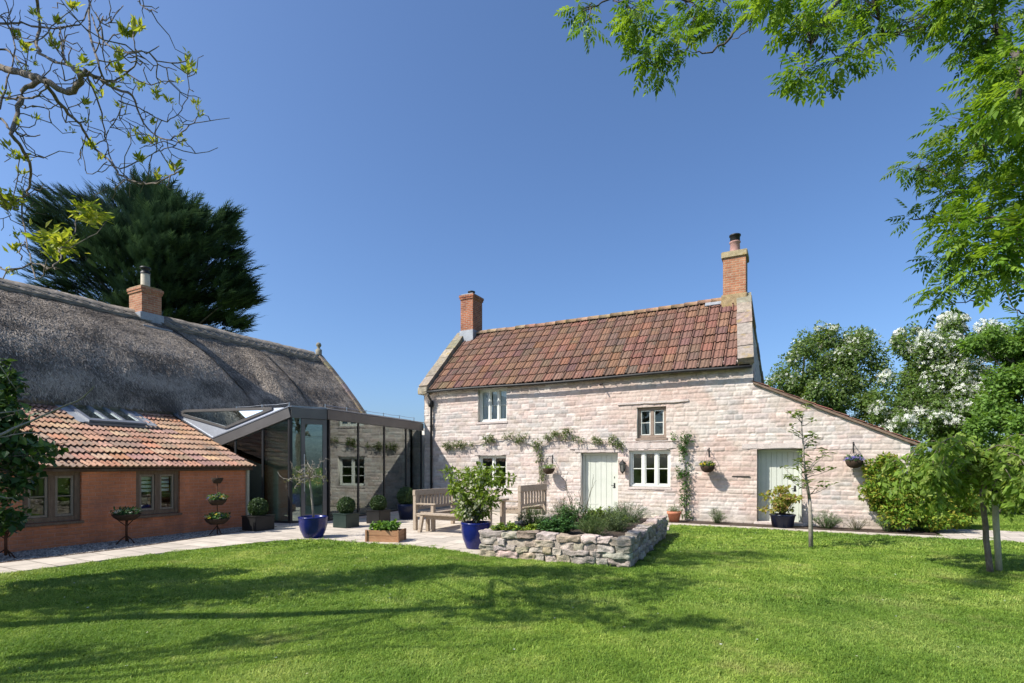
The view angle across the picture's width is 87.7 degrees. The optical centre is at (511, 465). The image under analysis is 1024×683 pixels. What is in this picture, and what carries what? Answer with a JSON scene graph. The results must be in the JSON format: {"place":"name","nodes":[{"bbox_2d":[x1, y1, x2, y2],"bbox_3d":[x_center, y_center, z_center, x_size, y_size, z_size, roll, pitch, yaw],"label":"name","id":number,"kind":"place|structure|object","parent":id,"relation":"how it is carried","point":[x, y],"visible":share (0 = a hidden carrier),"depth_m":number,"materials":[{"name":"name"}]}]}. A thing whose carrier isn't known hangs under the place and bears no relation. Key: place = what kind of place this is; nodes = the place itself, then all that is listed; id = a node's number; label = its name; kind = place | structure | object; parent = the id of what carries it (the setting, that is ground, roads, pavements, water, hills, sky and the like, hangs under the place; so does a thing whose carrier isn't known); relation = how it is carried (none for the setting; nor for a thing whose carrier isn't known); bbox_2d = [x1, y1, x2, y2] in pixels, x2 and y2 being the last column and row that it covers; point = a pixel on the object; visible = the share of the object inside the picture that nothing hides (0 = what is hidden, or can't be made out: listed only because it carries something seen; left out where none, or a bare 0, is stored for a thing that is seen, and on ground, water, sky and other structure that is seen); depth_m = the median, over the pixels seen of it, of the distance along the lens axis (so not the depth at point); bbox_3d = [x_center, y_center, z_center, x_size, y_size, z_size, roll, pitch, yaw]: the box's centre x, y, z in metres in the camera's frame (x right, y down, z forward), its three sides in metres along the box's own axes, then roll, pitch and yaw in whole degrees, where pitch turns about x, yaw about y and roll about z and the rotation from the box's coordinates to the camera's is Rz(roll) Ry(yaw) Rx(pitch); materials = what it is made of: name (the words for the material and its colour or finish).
{"place":"outdoors","nodes":[
{"label":"outdoors","id":0,"kind":"place"},
{"bbox_2d":[2,529,225,560],"bbox_3d":[-10.419,1.603,5.841,1.400,0.030,18.500,0,0,28],"label":"gravel strip","id":1,"kind":"object","parent":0,"point":[97,547],"visible":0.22,"depth_m":10.32,"materials":[{"name":"grey gravel"}]},
{"bbox_2d":[0,522,26,557],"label":"plant stand","id":2,"kind":"object","parent":1,"relation":"on","point":[6,550],"visible":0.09,"depth_m":9.10,"materials":[{"name":"metal"}]},
{"bbox_2d":[0,527,243,561],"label":"gravel pebbles","id":3,"kind":"object","parent":1,"relation":"on","point":[44,552],"visible":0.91,"depth_m":10.52,"materials":[{"name":"gravel"}]},
{"bbox_2d":[109,506,141,544],"bbox_3d":[-7.838,1.201,10.862,0.570,0.790,0.579,0,0,28],"label":"plant stand","id":4,"kind":"object","parent":1,"relation":"on","point":[129,514],"visible":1,"depth_m":10.77,"materials":[{"name":"metal"}]},
{"bbox_2d":[0,526,276,562],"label":"path edging","id":5,"kind":"object","parent":1,"relation":"on","point":[118,549],"visible":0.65,"depth_m":9.97,"materials":[{"name":"grey stone"}]},
{"bbox_2d":[203,475,230,534],"bbox_3d":[-6.814,0.912,12.301,0.501,1.367,0.595,0,0,28],"label":"tiered stand","id":6,"kind":"object","parent":1,"relation":"on","point":[216,518],"visible":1,"depth_m":12.22,"materials":[{"name":"plant"}]},
{"bbox_2d":[0,509,669,573],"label":"patio and path","id":7,"kind":"structure","parent":0,"point":[447,534],"depth_m":11.22,"materials":[{"name":"beige stone"}]},
{"bbox_2d":[241,497,274,531],"bbox_3d":[-6.216,1.177,13.069,0.544,0.802,0.544,0,0,28],"label":"box ball","id":8,"kind":"object","parent":7,"relation":"on","point":[258,518],"visible":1,"depth_m":12.91,"materials":[{"name":"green plant"}]},
{"bbox_2d":[278,458,327,537],"bbox_3d":[-4.464,0.686,11.740,1.003,1.783,0.977,0,0,30],"label":"potted tree","id":9,"kind":"object","parent":7,"relation":"on","point":[312,526],"visible":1,"depth_m":11.54,"materials":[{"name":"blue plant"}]},
{"bbox_2d":[332,496,359,527],"bbox_3d":[-4.253,1.180,13.672,0.492,0.796,0.490,0,0,28],"label":"box ball","id":10,"kind":"object","parent":7,"relation":"on","point":[346,516],"visible":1,"depth_m":13.52,"materials":[{"name":"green plant"}]},
{"bbox_2d":[366,495,390,523],"bbox_3d":[-3.660,1.189,14.622,0.487,0.778,0.488,0,0,28],"label":"box ball","id":11,"kind":"object","parent":7,"relation":"on","point":[379,511],"visible":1,"depth_m":14.47,"materials":[{"name":"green plant"}]},
{"bbox_2d":[365,518,405,542],"bbox_3d":[-2.644,1.346,11.172,0.733,0.464,0.542,0,0,9],"label":"wooden trough","id":12,"kind":"object","parent":7,"relation":"on","point":[386,531],"visible":1,"depth_m":11.02,"materials":[{"name":"brown wood"}]},
{"bbox_2d":[396,486,412,519],"bbox_3d":[-3.113,1.095,15.715,0.585,0.965,0.586,0,0,28],"label":"box ball","id":13,"kind":"object","parent":7,"relation":"on","point":[404,495],"visible":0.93,"depth_m":15.52,"materials":[{"name":"blue ceramic"}]},
{"bbox_2d":[413,488,457,531],"bbox_3d":[-1.728,1.088,13.607,0.680,0.980,1.730,0,0,28],"label":"garden bench","id":14,"kind":"object","parent":7,"relation":"on","point":[428,497],"visible":0.69,"depth_m":13.33,"materials":[{"name":"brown wood"}]},
{"bbox_2d":[416,512,472,532],"bbox_3d":[-1.455,1.360,12.380,1.690,0.454,0.394,0,0,28],"label":"plank bench","id":15,"kind":"object","parent":7,"relation":"on","point":[440,516],"visible":0.59,"depth_m":12.55,"materials":[{"name":"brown wood"}]},
{"bbox_2d":[439,461,518,549],"bbox_3d":[-0.632,0.739,10.232,1.493,1.677,1.297,0,0,19],"label":"potted shrub","id":16,"kind":"object","parent":7,"relation":"on","point":[474,507],"visible":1,"depth_m":10.02,"materials":[{"name":"green plant"}]},
{"bbox_2d":[457,498,508,525],"bbox_3d":[-0.708,1.203,13.265,0.980,0.750,0.892,0,0,28],"label":"garden table","id":17,"kind":"object","parent":7,"relation":"on","point":[504,500],"visible":0.21,"depth_m":13.34,"materials":[{"name":"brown wood"}]},
{"bbox_2d":[499,484,546,522],"bbox_3d":[0.315,1.048,14.559,0.680,1.060,1.650,0,0,28],"label":"garden bench","id":18,"kind":"object","parent":7,"relation":"on","point":[535,490],"visible":0.75,"depth_m":14.29,"materials":[{"name":"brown wood"}]},
{"bbox_2d":[0,486,1023,682],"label":"lawn","id":19,"kind":"structure","parent":0,"point":[669,535],"depth_m":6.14,"materials":[{"name":"green plant"}]},
{"bbox_2d":[0,358,94,536],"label":"fig bush","id":20,"kind":"object","parent":19,"relation":"on","point":[17,448],"visible":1,"depth_m":6.72,"materials":[{"name":"green plant"}]},
{"bbox_2d":[0,0,227,279],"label":"ash tree","id":21,"kind":"object","parent":19,"relation":"on","point":[62,243],"visible":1,"depth_m":4.70,"materials":[{"name":"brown plant"}]},
{"bbox_2d":[0,401,255,552],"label":"brick outbuilding","id":22,"kind":"structure","parent":19,"relation":"on","point":[109,460],"depth_m":12.06,"materials":[{"name":"orange brick"}]},
{"bbox_2d":[22,472,83,526],"bbox_3d":[-8.897,0.626,10.314,0.200,1.048,0.990,0,0,28],"label":"window","id":23,"kind":"structure","parent":22,"relation":"in","point":[50,496],"depth_m":10.35,"materials":[{"name":"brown wood"}]},
{"bbox_2d":[136,471,181,517],"bbox_3d":[-8.018,0.626,12.038,0.260,1.048,1.000,0,0,28],"label":"window","id":24,"kind":"structure","parent":22,"relation":"in","point":[155,482],"depth_m":12.03,"materials":[{"name":"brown wood"}]},
{"bbox_2d":[8,161,270,335],"bbox_3d":[-19.838,-7.350,28.874,14.800,17.956,8.473,0,0,0],"label":"cypress tree","id":25,"kind":"object","parent":19,"relation":"on","point":[176,244],"visible":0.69,"depth_m":26.82,"materials":[{"name":"green plant"}]},
{"bbox_2d":[0,266,366,515],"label":"thatched house","id":26,"kind":"structure","parent":19,"relation":"on","point":[141,353],"depth_m":16.16,"materials":[{"name":"plant"}]},
{"bbox_2d":[173,402,424,524],"bbox_3d":[-6.189,-0.070,18.065,5.286,3.340,8.029,0,0,28],"label":"glass extension","id":27,"kind":"object","parent":19,"relation":"on","point":[368,457],"visible":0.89,"depth_m":15.11,"materials":[{"name":"grey glass"}]},
{"bbox_2d":[301,419,326,515],"bbox_3d":[-5.392,0.110,14.532,0.672,2.740,0.128,0,0,-36],"label":"door","id":28,"kind":"structure","parent":27,"relation":"in","point":[303,421],"depth_m":14.65,"materials":[{"name":"grey metal"}]},
{"bbox_2d":[0,548,1023,608],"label":"grass","id":29,"kind":"structure","parent":19,"relation":"on","point":[857,561],"depth_m":7.38,"materials":[{"name":"green plant"}]},
{"bbox_2d":[478,512,667,567],"bbox_3d":[1.501,1.368,10.825,2.758,0.525,4.435,0,0,23],"label":"raised planter","id":30,"kind":"object","parent":19,"relation":"on","point":[631,546],"visible":0.69,"depth_m":8.93,"materials":[{"name":"stone"}]},
{"bbox_2d":[489,521,525,530],"bbox_3d":[-0.084,1.120,9.559,0.694,0.248,0.618,0,0,30],"label":"marjoram","id":31,"kind":"object","parent":30,"relation":"on","point":[510,526],"visible":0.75,"depth_m":9.47,"materials":[{"name":"green plant"}]},
{"bbox_2d":[523,523,539,530],"bbox_3d":[0.371,1.135,9.514,0.339,0.216,0.415,0,0,30],"label":"marjoram","id":32,"kind":"object","parent":30,"relation":"on","point":[529,527],"visible":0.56,"depth_m":9.44,"materials":[{"name":"green plant"}]},
{"bbox_2d":[514,505,553,526],"bbox_3d":[0.412,0.987,10.315,0.757,0.524,0.734,0,0,26],"label":"fennel","id":33,"kind":"object","parent":30,"relation":"on","point":[527,518],"visible":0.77,"depth_m":10.26,"materials":[{"name":"green plant"}]},
{"bbox_2d":[545,497,568,517],"bbox_3d":[0.998,0.928,10.947,0.654,0.634,0.605,0,0,7],"label":"fennel","id":34,"kind":"object","parent":30,"relation":"on","point":[557,504],"visible":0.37,"depth_m":11.01,"materials":[{"name":"green plant"}]},
{"bbox_2d":[534,516,581,532],"bbox_3d":[0.799,1.054,9.410,0.857,0.389,0.849,0,0,-33],"label":"mint","id":35,"kind":"object","parent":30,"relation":"on","point":[563,525],"visible":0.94,"depth_m":9.27,"materials":[{"name":"green plant"}]},
{"bbox_2d":[550,503,586,527],"bbox_3d":[1.071,0.987,10.289,0.753,0.538,0.741,0,0,-43],"label":"sage","id":36,"kind":"object","parent":30,"relation":"on","point":[564,512],"visible":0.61,"depth_m":10.20,"materials":[{"name":"green plant"}]},
{"bbox_2d":[561,473,594,524],"bbox_3d":[1.272,0.712,10.460,0.755,1.201,0.331,0,0,0],"label":"verbascum","id":37,"kind":"object","parent":30,"relation":"on","point":[580,513],"visible":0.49,"depth_m":10.44,"materials":[{"name":"green plant"}]},
{"bbox_2d":[577,506,606,526],"bbox_3d":[1.574,0.996,10.711,0.771,0.468,0.808,0,0,19],"label":"iris","id":38,"kind":"object","parent":30,"relation":"on","point":[588,512],"visible":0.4,"depth_m":10.60,"materials":[{"name":"green plant"}]},
{"bbox_2d":[574,514,617,535],"bbox_3d":[1.398,1.036,9.117,0.769,0.446,0.804,0,0,45],"label":"lavender","id":39,"kind":"object","parent":30,"relation":"on","point":[591,529],"visible":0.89,"depth_m":9.05,"materials":[{"name":"green plant"}]},
{"bbox_2d":[584,506,627,525],"bbox_3d":[1.863,1.037,10.719,0.898,0.445,0.950,0,0,6],"label":"marjoram","id":40,"kind":"object","parent":30,"relation":"on","point":[601,512],"visible":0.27,"depth_m":10.62,"materials":[{"name":"green plant"}]},
{"bbox_2d":[598,507,639,531],"bbox_3d":[1.916,1.009,9.915,0.894,0.508,0.964,0,0,25],"label":"lavender","id":41,"kind":"object","parent":30,"relation":"on","point":[614,521],"visible":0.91,"depth_m":9.83,"materials":[{"name":"green plant"}]},
{"bbox_2d":[603,500,654,522],"bbox_3d":[2.480,0.995,11.443,1.199,0.524,1.170,0,0,13],"label":"rosemary","id":42,"kind":"object","parent":30,"relation":"on","point":[632,512],"visible":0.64,"depth_m":11.39,"materials":[{"name":"green plant"}]},
{"bbox_2d":[196,510,1023,550],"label":"grass","id":43,"kind":"structure","parent":19,"relation":"on","point":[847,540],"depth_m":11.01,"materials":[{"name":"green plant"}]},
{"bbox_2d":[418,233,919,530],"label":"stone cottage","id":44,"kind":"structure","parent":19,"relation":"on","point":[642,384],"depth_m":16.39,"materials":[{"name":"stone"}]},
{"bbox_2d":[477,388,507,423],"bbox_3d":[-0.627,-2.027,18.365,1.220,1.205,0.272,0,0,28],"label":"window","id":45,"kind":"structure","parent":44,"relation":"in","point":[499,405],"depth_m":18.46,"materials":[{"name":"white paint"}]},
{"bbox_2d":[480,456,505,490],"bbox_3d":[-0.627,0.263,18.387,1.200,1.185,0.311,0,0,28],"label":"window","id":46,"kind":"structure","parent":44,"relation":"in","point":[482,458],"depth_m":18.42,"materials":[{"name":"white paint"}]},
{"bbox_2d":[441,427,624,511],"bbox_3d":[0.449,0.171,17.549,6.790,2.839,0.350,0,0,28],"label":"wisteria","id":47,"kind":"object","parent":44,"relation":"attached to","point":[546,436],"visible":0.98,"depth_m":17.30,"materials":[{"name":"green plant"}]},
{"bbox_2d":[543,455,556,473],"bbox_3d":[1.174,-0.030,16.954,0.466,0.620,0.404,0,0,-23],"label":"hanging basket","id":48,"kind":"object","parent":44,"relation":"attached to","point":[548,469],"visible":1,"depth_m":16.84,"materials":[{"name":"green metal"}]},
{"bbox_2d":[583,453,617,513],"bbox_3d":[2.787,0.590,16.671,1.180,1.960,0.116,0,0,28],"label":"door","id":49,"kind":"structure","parent":44,"relation":"in","point":[604,466],"depth_m":16.68,"materials":[{"name":"grey paint"}]},
{"bbox_2d":[619,460,625,473],"bbox_3d":[3.323,0.036,16.016,0.230,0.428,0.250,0,0,28],"label":"wall lantern","id":50,"kind":"object","parent":44,"relation":"attached to","point":[622,463],"depth_m":15.95,"materials":[{"name":"black metal"}]},
{"bbox_2d":[628,450,671,489],"bbox_3d":[4.119,0.138,15.872,1.300,1.155,0.311,0,0,28],"label":"window","id":51,"kind":"structure","parent":44,"relation":"in","point":[643,455],"depth_m":15.86,"materials":[{"name":"white paint"}]},
{"bbox_2d":[635,407,667,440],"bbox_3d":[4.149,-1.228,15.802,0.940,0.985,0.215,0,0,28],"label":"window","id":52,"kind":"structure","parent":44,"relation":"in","point":[652,436],"depth_m":15.81,"materials":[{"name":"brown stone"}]},
{"bbox_2d":[699,448,715,472],"bbox_3d":[5.390,-0.150,14.707,0.467,0.700,0.486,0,0,-17],"label":"hanging basket","id":53,"kind":"object","parent":44,"relation":"attached to","point":[709,467],"visible":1,"depth_m":14.62,"materials":[{"name":"yellow metal"}]},
{"bbox_2d":[758,449,801,521],"bbox_3d":[7.252,0.570,14.462,1.060,2.000,0.116,0,0,28],"label":"door","id":54,"kind":"structure","parent":44,"relation":"in","point":[770,474],"depth_m":14.50,"materials":[{"name":"grey paint"}]},
{"bbox_2d":[843,442,864,467],"bbox_3d":[8.411,-0.260,13.108,0.480,0.660,0.477,0,0,-23],"label":"hanging basket","id":55,"kind":"object","parent":44,"relation":"attached to","point":[852,461],"visible":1,"depth_m":13.02,"materials":[{"name":"purple metal"}]},
{"bbox_2d":[554,0,1023,331],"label":"leafy ash tree","id":56,"kind":"object","parent":19,"relation":"on","point":[995,103],"visible":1,"depth_m":4.79,"materials":[{"name":"green plant"}]},
{"bbox_2d":[668,520,939,535],"bbox_3d":[7.124,1.595,13.707,6.000,0.050,0.730,0,0,28],"label":"soil border","id":57,"kind":"object","parent":19,"relation":"on","point":[817,528],"visible":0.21,"depth_m":13.28,"materials":[{"name":"brown soil"}]},
{"bbox_2d":[667,504,682,521],"bbox_3d":[4.532,1.322,14.900,0.475,0.512,0.470,0,0,25],"label":"terracotta pot","id":58,"kind":"object","parent":57,"relation":"on","point":[673,515],"visible":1,"depth_m":14.78,"materials":[{"name":"orange ceramic"}]},
{"bbox_2d":[670,430,694,519],"bbox_3d":[4.858,0.276,15.208,0.721,2.571,0.333,0,0,28],"label":"climbing rose","id":59,"kind":"object","parent":57,"relation":"on","point":[683,449],"visible":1,"depth_m":15.17,"materials":[{"name":"green plant"}]},
{"bbox_2d":[707,507,726,522],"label":"lavender","id":60,"kind":"object","parent":57,"relation":"on","point":[715,515],"visible":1,"depth_m":14.49,"materials":[{"name":"green plant"}]},
{"bbox_2d":[756,484,803,527],"bbox_3d":[6.887,1.017,13.647,1.246,1.106,0.937,0,0,0],"label":"azalea tub","id":61,"kind":"object","parent":57,"relation":"on","point":[782,503],"visible":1,"depth_m":13.49,"materials":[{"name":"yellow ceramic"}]},
{"bbox_2d":[813,510,842,528],"bbox_3d":[7.815,1.311,13.293,0.742,0.564,0.754,0,0,-13],"label":"lavender","id":62,"kind":"object","parent":57,"relation":"on","point":[833,522],"visible":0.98,"depth_m":13.26,"materials":[{"name":"green plant"}]},
{"bbox_2d":[842,516,868,529],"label":"dry lavender","id":63,"kind":"object","parent":57,"relation":"on","point":[856,524],"visible":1,"depth_m":12.99,"materials":[{"name":"green plant"}]},
{"bbox_2d":[874,515,900,531],"bbox_3d":[8.985,1.353,12.685,0.696,0.471,0.683,0,0,14],"label":"lavender","id":64,"kind":"object","parent":57,"relation":"on","point":[889,529],"visible":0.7,"depth_m":12.64,"materials":[{"name":"green plant"}]},
{"bbox_2d":[780,403,838,546],"bbox_3d":[5.705,0.191,10.314,1.025,2.880,1.082,0,0,0],"label":"young sapling","id":65,"kind":"object","parent":19,"relation":"on","point":[806,481],"visible":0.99,"depth_m":10.30,"materials":[{"name":"green plant"}]},
{"bbox_2d":[764,319,920,438],"bbox_3d":[13.818,-2.397,22.842,5.463,8.149,4.322,0,0,0],"label":"thorn tree","id":66,"kind":"object","parent":19,"relation":"on","point":[849,353],"visible":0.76,"depth_m":22.55,"materials":[{"name":"green plant"}]},
{"bbox_2d":[857,451,980,531],"bbox_3d":[10.317,0.652,13.033,3.664,2.017,1.635,0,0,-21],"label":"golden shrub","id":67,"kind":"object","parent":19,"relation":"on","point":[960,517],"visible":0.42,"depth_m":12.67,"materials":[{"name":"green plant"}]},
{"bbox_2d":[861,307,1015,447],"bbox_3d":[16.189,-2.195,20.061,4.815,7.774,3.678,0,0,0],"label":"hawthorn tree","id":68,"kind":"object","parent":19,"relation":"on","point":[936,385],"visible":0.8,"depth_m":19.78,"materials":[{"name":"white plant"}]},
{"bbox_2d":[877,429,1023,571],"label":"weeping tree","id":69,"kind":"object","parent":19,"relation":"on","point":[955,467],"visible":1,"depth_m":7.71,"materials":[{"name":"green plant"}]},
{"bbox_2d":[910,445,1023,513],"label":"laurel hedge","id":70,"kind":"object","parent":19,"relation":"on","point":[990,506],"visible":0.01,"depth_m":17.14,"materials":[{"name":"green plant"}]},
{"bbox_2d":[910,430,1023,457],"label":"field hedge","id":71,"kind":"object","parent":19,"relation":"on","point":[930,448],"depth_m":35.00,"materials":[{"name":"green plant"}]},
{"bbox_2d":[954,312,1023,447],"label":"maple tree","id":72,"kind":"object","parent":19,"relation":"on","point":[987,418],"visible":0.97,"depth_m":17.81,"materials":[{"name":"green plant"}]},
{"bbox_2d":[990,481,1002,570],"bbox_3d":[7.238,0.941,8.020,0.261,1.424,0.086,0,0,0],"label":"tree stake","id":73,"kind":"object","parent":19,"relation":"on","point":[997,538],"visible":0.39,"depth_m":7.99,"materials":[{"name":"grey wood"}]},
{"bbox_2d":[0,0,1023,454],"label":"sky","id":74,"kind":"structure","parent":0,"point":[389,162],"materials":[{"name":"blue"}]},
{"bbox_2d":[668,523,1023,542],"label":"edging path","id":75,"kind":"structure","parent":0,"point":[866,533],"depth_m":12.76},
{"bbox_2d":[934,529,1023,539],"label":"side path","id":76,"kind":"structure","parent":0,"point":[1016,535],"depth_m":12.40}
]}

